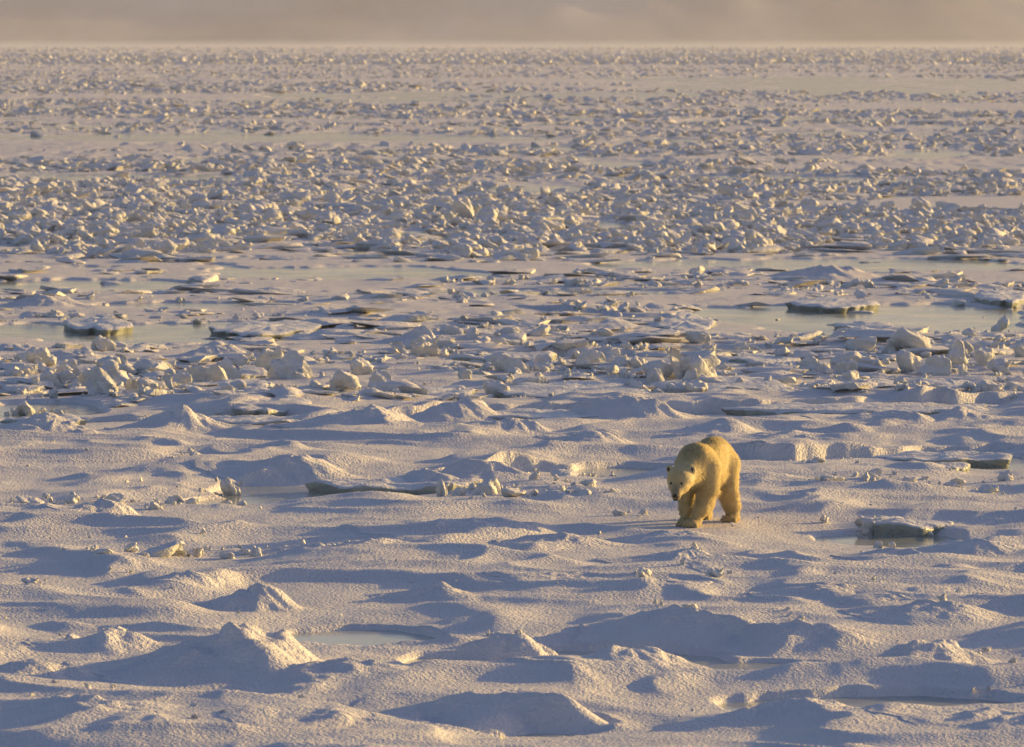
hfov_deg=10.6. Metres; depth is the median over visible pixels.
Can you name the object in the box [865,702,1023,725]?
snow mound
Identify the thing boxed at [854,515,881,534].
ice block
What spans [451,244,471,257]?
ice block
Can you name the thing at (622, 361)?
ice block
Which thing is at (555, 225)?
ice block
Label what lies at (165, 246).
ice block
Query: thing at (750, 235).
ice block
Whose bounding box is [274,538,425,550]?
snow mound
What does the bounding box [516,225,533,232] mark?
ice block
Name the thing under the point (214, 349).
snow mound
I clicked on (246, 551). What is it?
ice block
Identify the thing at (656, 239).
ice block
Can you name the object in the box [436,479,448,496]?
ice block
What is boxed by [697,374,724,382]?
ice block
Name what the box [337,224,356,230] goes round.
ice block
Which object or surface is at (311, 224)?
ice block
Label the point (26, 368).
ice block
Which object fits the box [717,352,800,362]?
ice floe
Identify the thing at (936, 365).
ice block
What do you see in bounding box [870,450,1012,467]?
ice floe
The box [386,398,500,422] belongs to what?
snow mound
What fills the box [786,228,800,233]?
ice block
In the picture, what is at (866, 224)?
ice block
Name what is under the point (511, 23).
sky
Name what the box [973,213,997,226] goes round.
ice block
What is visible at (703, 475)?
polar bear
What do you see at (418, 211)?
ice block
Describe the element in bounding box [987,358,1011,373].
ice block
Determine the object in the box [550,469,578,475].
ice block
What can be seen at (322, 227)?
ice block
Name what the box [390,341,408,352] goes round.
ice block
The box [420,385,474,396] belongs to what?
ice floe
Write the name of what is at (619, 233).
ice block
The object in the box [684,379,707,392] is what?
ice block
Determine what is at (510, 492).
ice block
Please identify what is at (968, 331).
ice block
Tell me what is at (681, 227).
ice block
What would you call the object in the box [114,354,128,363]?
ice block
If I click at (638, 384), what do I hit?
ice block
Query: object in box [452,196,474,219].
ice block
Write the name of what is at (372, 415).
snow mound
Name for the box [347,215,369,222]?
ice block
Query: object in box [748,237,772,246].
ice block
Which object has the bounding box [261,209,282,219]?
ice block
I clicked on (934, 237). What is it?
ice block
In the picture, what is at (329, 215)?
ice block
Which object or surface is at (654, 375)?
ice block
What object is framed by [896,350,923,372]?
ice block
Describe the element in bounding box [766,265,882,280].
snow mound
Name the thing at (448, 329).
ice block
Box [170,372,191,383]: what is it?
ice block
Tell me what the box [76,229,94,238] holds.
ice block
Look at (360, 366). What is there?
ice block
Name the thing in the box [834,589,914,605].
snow mound
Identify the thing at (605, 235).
ice block
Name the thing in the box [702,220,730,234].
ice block
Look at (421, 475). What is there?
snow mound
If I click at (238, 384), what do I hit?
ice block
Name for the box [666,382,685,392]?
ice block
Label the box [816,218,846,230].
ice block
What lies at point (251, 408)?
ice floe
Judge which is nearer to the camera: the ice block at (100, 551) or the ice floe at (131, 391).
the ice block at (100, 551)
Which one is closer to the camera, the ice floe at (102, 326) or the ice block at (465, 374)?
the ice block at (465, 374)
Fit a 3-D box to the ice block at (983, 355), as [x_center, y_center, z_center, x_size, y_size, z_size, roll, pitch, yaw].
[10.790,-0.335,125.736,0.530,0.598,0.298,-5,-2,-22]
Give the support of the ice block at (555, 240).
on the sea water
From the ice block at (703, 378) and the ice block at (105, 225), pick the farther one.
the ice block at (105, 225)
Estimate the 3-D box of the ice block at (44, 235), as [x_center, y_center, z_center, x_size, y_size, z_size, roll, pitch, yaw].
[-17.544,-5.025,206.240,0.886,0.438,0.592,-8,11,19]
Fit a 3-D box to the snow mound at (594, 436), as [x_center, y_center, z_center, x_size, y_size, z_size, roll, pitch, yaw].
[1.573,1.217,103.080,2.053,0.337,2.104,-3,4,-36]
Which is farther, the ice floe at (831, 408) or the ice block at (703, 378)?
the ice block at (703, 378)
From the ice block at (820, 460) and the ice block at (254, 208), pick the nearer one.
the ice block at (820, 460)
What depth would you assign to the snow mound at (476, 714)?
61.47 m
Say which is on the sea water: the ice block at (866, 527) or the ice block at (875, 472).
the ice block at (875, 472)
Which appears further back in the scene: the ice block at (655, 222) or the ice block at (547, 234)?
the ice block at (655, 222)
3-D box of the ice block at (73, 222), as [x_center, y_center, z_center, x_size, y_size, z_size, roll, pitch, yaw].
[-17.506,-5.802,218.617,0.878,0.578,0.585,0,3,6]
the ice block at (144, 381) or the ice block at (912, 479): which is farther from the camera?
the ice block at (144, 381)
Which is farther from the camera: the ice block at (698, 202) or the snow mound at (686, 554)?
the ice block at (698, 202)
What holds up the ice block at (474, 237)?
on the sea water
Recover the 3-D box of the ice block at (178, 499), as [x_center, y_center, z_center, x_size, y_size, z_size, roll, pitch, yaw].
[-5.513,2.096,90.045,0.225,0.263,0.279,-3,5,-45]
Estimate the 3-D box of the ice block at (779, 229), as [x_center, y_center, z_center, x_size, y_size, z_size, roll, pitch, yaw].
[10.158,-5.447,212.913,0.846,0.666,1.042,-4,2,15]
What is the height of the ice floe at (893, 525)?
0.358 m
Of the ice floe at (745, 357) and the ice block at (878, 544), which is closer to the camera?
the ice block at (878, 544)
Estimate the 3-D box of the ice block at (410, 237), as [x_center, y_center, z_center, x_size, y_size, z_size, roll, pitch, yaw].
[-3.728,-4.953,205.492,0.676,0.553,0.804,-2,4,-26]
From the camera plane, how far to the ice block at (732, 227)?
215.43 m
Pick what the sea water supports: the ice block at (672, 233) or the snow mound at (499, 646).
the ice block at (672, 233)
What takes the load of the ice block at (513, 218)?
on the sea water
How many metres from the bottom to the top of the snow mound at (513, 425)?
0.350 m
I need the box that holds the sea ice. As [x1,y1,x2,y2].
[0,47,1023,746]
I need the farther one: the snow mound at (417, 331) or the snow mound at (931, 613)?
the snow mound at (417, 331)
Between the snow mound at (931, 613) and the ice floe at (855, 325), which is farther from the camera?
the ice floe at (855, 325)
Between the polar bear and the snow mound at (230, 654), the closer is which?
the snow mound at (230, 654)
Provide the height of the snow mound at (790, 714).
0.528 m
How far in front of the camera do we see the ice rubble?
250.51 m
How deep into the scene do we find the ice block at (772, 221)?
220.49 m
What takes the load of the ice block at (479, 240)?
on the sea water
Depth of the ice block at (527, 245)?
196.84 m
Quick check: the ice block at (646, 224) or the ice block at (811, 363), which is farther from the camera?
the ice block at (646, 224)
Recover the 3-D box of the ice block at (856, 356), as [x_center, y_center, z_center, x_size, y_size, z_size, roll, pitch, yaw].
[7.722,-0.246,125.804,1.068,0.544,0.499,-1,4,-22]
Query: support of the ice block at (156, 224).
on the sea water
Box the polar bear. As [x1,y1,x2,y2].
[666,435,742,527]
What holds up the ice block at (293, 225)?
on the sea water
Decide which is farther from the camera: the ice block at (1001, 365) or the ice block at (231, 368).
the ice block at (1001, 365)
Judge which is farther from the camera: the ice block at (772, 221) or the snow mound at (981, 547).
the ice block at (772, 221)
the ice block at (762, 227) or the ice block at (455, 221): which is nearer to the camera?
the ice block at (762, 227)
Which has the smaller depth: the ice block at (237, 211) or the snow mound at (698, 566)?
the snow mound at (698, 566)
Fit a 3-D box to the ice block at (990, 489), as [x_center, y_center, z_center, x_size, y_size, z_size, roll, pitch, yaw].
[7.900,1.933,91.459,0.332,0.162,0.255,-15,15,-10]
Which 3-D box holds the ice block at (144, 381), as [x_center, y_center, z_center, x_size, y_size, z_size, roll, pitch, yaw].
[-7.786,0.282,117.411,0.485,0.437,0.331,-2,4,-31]
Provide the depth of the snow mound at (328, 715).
60.22 m
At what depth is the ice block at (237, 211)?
231.79 m
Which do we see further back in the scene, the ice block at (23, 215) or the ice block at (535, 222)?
the ice block at (23, 215)
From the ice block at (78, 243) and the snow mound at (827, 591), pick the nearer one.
the snow mound at (827, 591)
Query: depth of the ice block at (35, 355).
127.31 m
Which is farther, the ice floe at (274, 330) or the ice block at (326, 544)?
the ice floe at (274, 330)
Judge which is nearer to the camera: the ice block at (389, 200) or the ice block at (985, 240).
the ice block at (985, 240)
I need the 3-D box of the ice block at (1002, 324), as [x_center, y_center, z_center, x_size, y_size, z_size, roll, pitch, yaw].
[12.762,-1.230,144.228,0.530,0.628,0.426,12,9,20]
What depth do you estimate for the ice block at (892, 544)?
82.85 m
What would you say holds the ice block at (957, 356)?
on the sea water
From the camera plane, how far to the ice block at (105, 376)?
117.19 m
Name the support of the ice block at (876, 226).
on the sea water
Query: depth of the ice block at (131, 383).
117.69 m
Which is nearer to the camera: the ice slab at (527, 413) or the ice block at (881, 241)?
the ice slab at (527, 413)
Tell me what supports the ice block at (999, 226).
on the sea water
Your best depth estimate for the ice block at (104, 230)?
211.02 m
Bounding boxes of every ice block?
[8,212,30,218]
[8,364,34,373]
[12,234,33,245]
[12,401,34,415]
[16,230,26,235]
[16,353,25,361]
[16,495,44,502]
[21,577,39,583]
[23,228,40,234]
[25,346,56,365]
[30,208,46,216]
[30,239,49,251]
[31,217,48,228]
[33,233,51,240]
[39,218,54,228]
[40,367,78,387]
[47,220,64,230]
[52,409,63,414]
[57,359,76,374]
[60,228,75,238]
[60,238,83,247]
[62,495,79,503]
[64,220,80,225]
[65,633,78,639]
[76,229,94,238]
[77,369,90,385]
[85,220,102,227]
[85,359,119,396]
[88,227,114,236]
[91,335,116,350]
[92,548,113,553]
[96,238,120,248]
[96,356,120,366]
[97,220,119,228]
[102,223,119,233]
[105,493,124,502]
[105,626,125,630]
[109,211,125,221]
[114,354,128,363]
[119,363,136,374]
[119,370,128,385]
[121,238,143,252]
[125,378,138,388]
[130,229,156,237]
[132,359,168,371]
[136,210,151,214]
[137,377,157,389]
[138,540,184,556]
[144,220,164,229]
[149,501,164,509]
[155,239,176,252]
[162,374,173,389]
[164,368,184,373]
[164,495,183,503]
[167,218,185,228]
[169,238,189,249]
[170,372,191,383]
[185,364,227,382]
[186,498,198,503]
[188,232,214,242]
[189,192,207,201]
[189,451,200,455]
[193,238,216,252]
[211,226,235,234]
[215,240,232,247]
[215,409,221,415]
[216,209,232,216]
[219,351,250,379]
[219,380,246,389]
[220,477,242,495]
[235,208,245,214]
[237,203,271,214]
[237,500,246,505]
[238,547,252,554]
[239,212,261,219]
[256,346,283,370]
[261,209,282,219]
[267,350,312,378]
[286,221,306,228]
[299,219,322,229]
[309,379,322,388]
[311,542,331,546]
[313,212,334,223]
[313,223,332,231]
[328,369,359,390]
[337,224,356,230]
[340,221,361,227]
[342,235,365,241]
[344,218,368,226]
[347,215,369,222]
[350,357,373,374]
[367,370,392,388]
[373,198,392,203]
[378,228,401,237]
[378,238,399,244]
[385,213,405,220]
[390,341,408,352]
[405,234,421,243]
[410,209,426,215]
[410,335,439,352]
[410,343,439,356]
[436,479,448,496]
[439,324,463,334]
[440,209,458,220]
[445,216,464,226]
[447,231,478,240]
[448,237,476,245]
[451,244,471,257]
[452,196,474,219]
[452,487,465,495]
[456,243,481,250]
[457,369,471,378]
[473,478,500,494]
[475,208,497,221]
[475,238,485,244]
[477,197,500,208]
[478,233,485,238]
[479,204,498,211]
[480,239,498,248]
[483,380,509,397]
[485,217,498,225]
[485,234,501,238]
[488,236,516,245]
[489,352,530,372]
[490,337,510,344]
[497,327,520,334]
[499,214,520,221]
[500,243,524,248]
[501,488,525,496]
[503,231,523,238]
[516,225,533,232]
[516,233,543,245]
[516,243,532,247]
[522,247,539,257]
[524,219,543,228]
[529,325,550,335]
[529,472,539,479]
[531,223,550,230]
[531,228,544,234]
[533,354,553,370]
[536,234,548,242]
[539,232,559,236]
[543,220,564,230]
[546,237,563,247]
[548,233,559,238]
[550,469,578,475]
[564,215,576,224]
[572,488,591,495]
[573,229,583,237]
[575,349,604,364]
[579,234,596,242]
[579,479,596,486]
[598,231,612,238]
[602,488,619,492]
[605,348,619,361]
[607,354,627,361]
[610,229,635,236]
[610,357,630,366]
[612,509,626,515]
[623,380,656,391]
[624,235,644,242]
[626,221,647,231]
[630,355,644,367]
[633,239,654,249]
[638,509,647,514]
[638,567,651,577]
[642,221,653,226]
[642,360,672,376]
[645,231,672,242]
[646,368,664,384]
[647,220,664,225]
[649,237,664,242]
[651,387,668,392]
[653,224,665,230]
[664,228,680,238]
[665,347,682,379]
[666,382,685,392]
[669,226,688,229]
[670,229,683,235]
[680,350,720,376]
[682,368,696,380]
[682,604,697,607]
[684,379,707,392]
[685,331,710,343]
[689,200,708,205]
[689,225,702,233]
[691,541,698,548]
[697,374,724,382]
[700,211,722,217]
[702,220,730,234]
[706,567,723,576]
[721,234,744,241]
[724,225,738,229]
[728,230,744,234]
[731,209,758,221]
[733,204,753,211]
[745,230,766,240]
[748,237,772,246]
[753,216,766,222]
[754,222,775,232]
[757,218,776,223]
[769,224,785,234]
[776,219,801,228]
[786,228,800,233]
[790,240,807,246]
[795,615,804,620]
[798,198,817,208]
[798,356,819,369]
[803,236,822,246]
[805,458,825,462]
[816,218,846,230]
[819,475,844,480]
[830,351,872,365]
[831,360,857,373]
[832,328,854,333]
[838,370,858,380]
[843,222,861,227]
[844,336,876,350]
[850,203,869,214]
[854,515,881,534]
[861,223,880,232]
[862,222,874,230]
[862,468,881,479]
[866,229,884,234]
[872,238,893,247]
[872,357,890,366]
[873,541,882,547]
[880,327,931,353]
[888,240,909,249]
[888,542,895,547]
[889,236,902,241]
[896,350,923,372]
[900,477,916,481]
[902,222,927,233]
[911,197,930,208]
[920,233,937,240]
[921,355,951,375]
[932,210,958,218]
[932,639,965,648]
[937,592,946,600]
[943,477,965,486]
[947,341,972,354]
[949,339,967,364]
[961,328,979,335]
[962,225,981,234]
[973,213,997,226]
[974,346,994,365]
[976,379,1005,391]
[978,237,1001,244]
[978,485,998,492]
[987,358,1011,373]
[991,315,1008,331]
[996,225,1015,230]
[996,237,1017,244]
[997,470,1013,480]
[1006,375,1023,383]
[1009,213,1023,220]
[1014,336,1023,356]
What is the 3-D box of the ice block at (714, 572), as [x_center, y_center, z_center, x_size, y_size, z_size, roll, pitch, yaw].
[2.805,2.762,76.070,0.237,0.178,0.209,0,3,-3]
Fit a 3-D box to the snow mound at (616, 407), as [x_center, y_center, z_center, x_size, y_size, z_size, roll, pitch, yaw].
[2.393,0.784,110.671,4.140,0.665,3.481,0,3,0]
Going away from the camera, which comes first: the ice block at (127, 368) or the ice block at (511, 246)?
the ice block at (127, 368)
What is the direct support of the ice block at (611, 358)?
on the sea water
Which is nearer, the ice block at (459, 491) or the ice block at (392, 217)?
the ice block at (459, 491)
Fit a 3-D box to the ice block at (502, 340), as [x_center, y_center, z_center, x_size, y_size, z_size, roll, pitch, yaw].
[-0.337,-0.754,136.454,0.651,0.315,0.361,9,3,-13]
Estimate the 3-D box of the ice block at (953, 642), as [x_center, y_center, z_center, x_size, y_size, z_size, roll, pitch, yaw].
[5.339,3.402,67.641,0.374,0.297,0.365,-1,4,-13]
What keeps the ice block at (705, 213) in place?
on the sea water
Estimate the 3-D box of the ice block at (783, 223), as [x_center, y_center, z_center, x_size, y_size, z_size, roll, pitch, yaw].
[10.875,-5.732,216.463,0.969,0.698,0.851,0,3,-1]
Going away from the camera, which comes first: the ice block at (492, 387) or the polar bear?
the polar bear
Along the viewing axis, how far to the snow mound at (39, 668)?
65.08 m
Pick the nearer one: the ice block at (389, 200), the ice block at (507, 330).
the ice block at (507, 330)
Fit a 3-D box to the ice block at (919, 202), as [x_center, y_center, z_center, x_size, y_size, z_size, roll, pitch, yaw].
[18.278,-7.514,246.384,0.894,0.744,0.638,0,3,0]
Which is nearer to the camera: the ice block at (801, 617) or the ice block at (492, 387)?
the ice block at (801, 617)
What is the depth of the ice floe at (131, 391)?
117.15 m
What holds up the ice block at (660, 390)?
on the sea water
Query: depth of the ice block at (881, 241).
201.63 m
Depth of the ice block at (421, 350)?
129.79 m
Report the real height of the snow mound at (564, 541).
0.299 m
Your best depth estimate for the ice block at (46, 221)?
221.01 m
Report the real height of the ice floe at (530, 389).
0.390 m
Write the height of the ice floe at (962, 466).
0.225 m
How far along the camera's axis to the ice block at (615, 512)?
87.46 m
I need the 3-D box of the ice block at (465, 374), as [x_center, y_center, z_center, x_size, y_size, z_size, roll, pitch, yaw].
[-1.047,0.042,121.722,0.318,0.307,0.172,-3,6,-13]
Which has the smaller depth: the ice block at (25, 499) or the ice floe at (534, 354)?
the ice block at (25, 499)
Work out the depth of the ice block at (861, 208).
234.38 m
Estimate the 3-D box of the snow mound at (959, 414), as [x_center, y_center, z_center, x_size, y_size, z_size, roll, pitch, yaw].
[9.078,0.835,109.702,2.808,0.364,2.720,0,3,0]
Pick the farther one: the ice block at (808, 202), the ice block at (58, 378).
the ice block at (808, 202)
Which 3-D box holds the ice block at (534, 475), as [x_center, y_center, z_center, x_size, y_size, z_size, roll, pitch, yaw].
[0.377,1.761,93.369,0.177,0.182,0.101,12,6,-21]
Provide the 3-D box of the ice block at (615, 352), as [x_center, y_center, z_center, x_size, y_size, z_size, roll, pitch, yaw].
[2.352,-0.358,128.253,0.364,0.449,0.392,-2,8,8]
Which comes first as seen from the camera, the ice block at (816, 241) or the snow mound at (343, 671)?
the snow mound at (343, 671)
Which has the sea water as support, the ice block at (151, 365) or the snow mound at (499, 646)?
the ice block at (151, 365)
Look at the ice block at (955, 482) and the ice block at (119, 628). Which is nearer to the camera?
the ice block at (119, 628)
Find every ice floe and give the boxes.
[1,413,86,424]
[63,316,133,335]
[102,386,142,396]
[201,379,274,388]
[207,415,301,425]
[208,319,321,338]
[233,395,311,415]
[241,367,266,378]
[305,477,482,494]
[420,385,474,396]
[451,351,556,362]
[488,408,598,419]
[497,379,649,397]
[623,329,679,333]
[651,375,796,391]
[656,311,716,329]
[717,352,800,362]
[720,402,992,415]
[768,360,815,372]
[785,296,879,313]
[815,378,893,382]
[833,321,895,329]
[860,515,953,536]
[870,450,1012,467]
[911,378,1007,390]
[937,462,969,471]
[974,289,1023,308]
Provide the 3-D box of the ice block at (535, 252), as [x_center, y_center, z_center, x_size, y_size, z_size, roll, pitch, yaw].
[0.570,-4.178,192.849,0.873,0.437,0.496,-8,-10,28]
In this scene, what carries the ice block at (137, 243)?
on the sea water
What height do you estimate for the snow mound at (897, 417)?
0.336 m
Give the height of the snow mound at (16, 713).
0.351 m
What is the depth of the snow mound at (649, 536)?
83.11 m
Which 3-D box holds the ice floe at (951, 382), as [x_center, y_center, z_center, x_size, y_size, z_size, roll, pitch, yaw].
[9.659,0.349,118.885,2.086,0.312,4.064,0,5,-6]
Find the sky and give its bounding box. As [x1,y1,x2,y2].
[0,0,1023,46]
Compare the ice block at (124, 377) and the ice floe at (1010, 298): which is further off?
the ice floe at (1010, 298)
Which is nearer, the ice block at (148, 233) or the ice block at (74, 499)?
the ice block at (74, 499)
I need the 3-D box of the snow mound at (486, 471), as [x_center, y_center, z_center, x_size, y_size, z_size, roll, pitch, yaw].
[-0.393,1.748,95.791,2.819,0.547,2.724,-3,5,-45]
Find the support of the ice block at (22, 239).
on the sea water
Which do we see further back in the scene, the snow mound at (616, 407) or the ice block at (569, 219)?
the ice block at (569, 219)
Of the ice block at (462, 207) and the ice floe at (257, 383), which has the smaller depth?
the ice floe at (257, 383)
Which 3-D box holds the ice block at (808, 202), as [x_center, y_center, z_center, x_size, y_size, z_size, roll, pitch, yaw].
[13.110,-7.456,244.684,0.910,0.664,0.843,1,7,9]
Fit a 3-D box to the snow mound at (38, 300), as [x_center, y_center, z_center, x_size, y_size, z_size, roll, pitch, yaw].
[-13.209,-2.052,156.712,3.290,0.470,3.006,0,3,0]
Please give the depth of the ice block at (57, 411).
112.33 m
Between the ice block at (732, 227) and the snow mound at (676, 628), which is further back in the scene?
the ice block at (732, 227)
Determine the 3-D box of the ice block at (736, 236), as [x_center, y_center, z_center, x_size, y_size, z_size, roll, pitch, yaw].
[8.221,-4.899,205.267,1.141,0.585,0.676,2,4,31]
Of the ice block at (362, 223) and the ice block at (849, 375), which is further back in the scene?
the ice block at (362, 223)
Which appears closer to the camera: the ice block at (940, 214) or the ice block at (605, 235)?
the ice block at (605, 235)
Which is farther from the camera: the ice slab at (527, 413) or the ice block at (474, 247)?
the ice block at (474, 247)
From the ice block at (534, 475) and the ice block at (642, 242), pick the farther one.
the ice block at (642, 242)
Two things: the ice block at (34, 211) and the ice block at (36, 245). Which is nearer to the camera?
the ice block at (36, 245)
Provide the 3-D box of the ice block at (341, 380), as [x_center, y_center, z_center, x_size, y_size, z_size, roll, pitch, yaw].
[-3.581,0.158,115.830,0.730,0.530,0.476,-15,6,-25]
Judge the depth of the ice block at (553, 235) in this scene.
203.63 m
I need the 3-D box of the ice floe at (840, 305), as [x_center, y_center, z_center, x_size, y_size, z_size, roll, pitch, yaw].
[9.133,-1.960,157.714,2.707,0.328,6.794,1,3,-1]
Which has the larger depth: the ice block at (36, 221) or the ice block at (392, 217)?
the ice block at (392, 217)
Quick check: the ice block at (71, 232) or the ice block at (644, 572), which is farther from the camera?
the ice block at (71, 232)
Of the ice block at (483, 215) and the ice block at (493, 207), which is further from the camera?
the ice block at (493, 207)
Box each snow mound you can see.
[0,293,92,307]
[0,411,109,436]
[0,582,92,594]
[0,659,100,680]
[0,694,188,729]
[12,350,105,361]
[23,628,170,655]
[31,499,145,514]
[60,621,325,689]
[103,405,236,432]
[130,570,230,590]
[164,344,245,357]
[188,583,312,612]
[191,454,373,485]
[217,701,404,728]
[232,657,425,689]
[263,404,424,428]
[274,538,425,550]
[276,543,337,553]
[338,517,559,541]
[350,690,643,736]
[365,581,472,601]
[383,325,434,341]
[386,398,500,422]
[400,468,459,482]
[431,458,551,482]
[441,632,557,660]
[464,417,560,434]
[482,569,587,583]
[488,532,636,549]
[504,645,720,676]
[536,430,645,443]
[567,395,709,419]
[570,604,754,654]
[595,547,725,562]
[603,530,731,543]
[653,697,858,734]
[655,575,713,588]
[688,558,835,577]
[702,619,890,661]
[709,429,842,440]
[747,581,895,601]
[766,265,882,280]
[800,410,944,424]
[830,547,921,559]
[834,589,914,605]
[840,599,1023,626]
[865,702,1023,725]
[875,639,1008,665]
[913,538,1023,556]
[928,406,1014,422]
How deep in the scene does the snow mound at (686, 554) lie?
79.16 m
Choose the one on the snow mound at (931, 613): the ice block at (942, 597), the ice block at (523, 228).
the ice block at (942, 597)
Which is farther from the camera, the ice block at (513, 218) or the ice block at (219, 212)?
the ice block at (219, 212)
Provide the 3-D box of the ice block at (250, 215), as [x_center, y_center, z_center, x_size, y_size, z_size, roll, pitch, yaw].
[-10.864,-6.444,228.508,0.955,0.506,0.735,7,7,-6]
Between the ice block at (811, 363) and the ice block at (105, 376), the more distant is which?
the ice block at (811, 363)
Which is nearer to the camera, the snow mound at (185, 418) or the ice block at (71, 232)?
the snow mound at (185, 418)
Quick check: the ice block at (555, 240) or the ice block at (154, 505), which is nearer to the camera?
the ice block at (154, 505)
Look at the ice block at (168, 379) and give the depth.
117.35 m
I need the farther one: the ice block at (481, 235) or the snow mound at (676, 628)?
the ice block at (481, 235)
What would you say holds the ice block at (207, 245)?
on the sea water
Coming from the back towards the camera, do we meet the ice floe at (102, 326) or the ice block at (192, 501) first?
the ice floe at (102, 326)
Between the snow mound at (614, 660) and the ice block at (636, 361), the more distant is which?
the ice block at (636, 361)
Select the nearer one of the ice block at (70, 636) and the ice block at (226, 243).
the ice block at (70, 636)
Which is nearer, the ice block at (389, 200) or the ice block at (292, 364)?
the ice block at (292, 364)
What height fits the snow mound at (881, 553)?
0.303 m
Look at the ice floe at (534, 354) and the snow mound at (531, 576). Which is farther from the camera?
the ice floe at (534, 354)
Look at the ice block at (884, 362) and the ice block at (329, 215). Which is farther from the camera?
the ice block at (329, 215)
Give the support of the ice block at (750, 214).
on the sea water
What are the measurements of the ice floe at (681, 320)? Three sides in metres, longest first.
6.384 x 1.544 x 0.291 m
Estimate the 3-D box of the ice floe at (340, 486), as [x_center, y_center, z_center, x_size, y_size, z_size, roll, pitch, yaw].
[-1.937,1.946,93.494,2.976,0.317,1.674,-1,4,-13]
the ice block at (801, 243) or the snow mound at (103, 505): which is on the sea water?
the ice block at (801, 243)
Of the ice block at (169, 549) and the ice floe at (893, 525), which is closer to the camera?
the ice block at (169, 549)
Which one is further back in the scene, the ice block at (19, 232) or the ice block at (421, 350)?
the ice block at (19, 232)
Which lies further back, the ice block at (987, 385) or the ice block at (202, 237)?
the ice block at (202, 237)
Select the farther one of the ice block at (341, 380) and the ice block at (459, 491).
the ice block at (341, 380)
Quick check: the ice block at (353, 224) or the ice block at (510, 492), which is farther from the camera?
the ice block at (353, 224)
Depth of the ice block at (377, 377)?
119.86 m
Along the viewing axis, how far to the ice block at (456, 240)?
197.34 m
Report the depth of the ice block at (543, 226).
214.24 m
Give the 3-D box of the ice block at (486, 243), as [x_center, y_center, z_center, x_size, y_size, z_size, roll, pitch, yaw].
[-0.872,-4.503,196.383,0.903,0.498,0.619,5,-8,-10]
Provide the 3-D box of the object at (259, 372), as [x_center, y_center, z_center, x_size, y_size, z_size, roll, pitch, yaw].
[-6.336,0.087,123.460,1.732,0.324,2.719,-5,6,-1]
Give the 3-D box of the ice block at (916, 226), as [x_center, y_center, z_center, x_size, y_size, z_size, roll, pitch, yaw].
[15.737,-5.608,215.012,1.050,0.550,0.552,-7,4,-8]
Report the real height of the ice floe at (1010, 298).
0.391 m
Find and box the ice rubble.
[0,46,1023,742]
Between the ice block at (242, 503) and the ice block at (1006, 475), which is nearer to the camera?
the ice block at (242, 503)
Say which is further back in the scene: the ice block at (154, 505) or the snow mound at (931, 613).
the ice block at (154, 505)
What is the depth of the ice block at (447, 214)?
227.89 m
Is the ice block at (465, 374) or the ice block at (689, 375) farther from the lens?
the ice block at (465, 374)
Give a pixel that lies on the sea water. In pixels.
(940, 317)
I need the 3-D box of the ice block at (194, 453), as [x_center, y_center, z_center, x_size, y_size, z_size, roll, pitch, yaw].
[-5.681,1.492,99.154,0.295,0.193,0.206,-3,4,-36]
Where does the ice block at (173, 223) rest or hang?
on the sea water
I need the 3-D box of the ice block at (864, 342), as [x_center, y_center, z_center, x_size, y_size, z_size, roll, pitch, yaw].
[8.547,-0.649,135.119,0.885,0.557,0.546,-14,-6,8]
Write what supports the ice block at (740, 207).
on the sea water
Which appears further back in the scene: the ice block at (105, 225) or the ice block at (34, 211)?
the ice block at (34, 211)
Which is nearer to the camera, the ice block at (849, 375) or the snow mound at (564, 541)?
the snow mound at (564, 541)
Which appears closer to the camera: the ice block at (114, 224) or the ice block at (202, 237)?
the ice block at (202, 237)
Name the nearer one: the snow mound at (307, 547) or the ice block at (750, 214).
the snow mound at (307, 547)
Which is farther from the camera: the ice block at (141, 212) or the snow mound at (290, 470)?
the ice block at (141, 212)
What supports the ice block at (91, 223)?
on the sea water
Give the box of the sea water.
[0,51,1023,736]
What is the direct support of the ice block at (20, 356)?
on the snow mound at (63, 355)
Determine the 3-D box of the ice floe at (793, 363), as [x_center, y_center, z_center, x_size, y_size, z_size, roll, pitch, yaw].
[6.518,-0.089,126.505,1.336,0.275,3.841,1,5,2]
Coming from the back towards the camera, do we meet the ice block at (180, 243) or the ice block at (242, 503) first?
the ice block at (180, 243)
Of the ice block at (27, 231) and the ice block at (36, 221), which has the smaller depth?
the ice block at (27, 231)
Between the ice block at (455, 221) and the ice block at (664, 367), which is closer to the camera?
the ice block at (664, 367)
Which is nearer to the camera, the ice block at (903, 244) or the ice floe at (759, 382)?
the ice floe at (759, 382)
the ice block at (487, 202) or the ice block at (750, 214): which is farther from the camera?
the ice block at (487, 202)

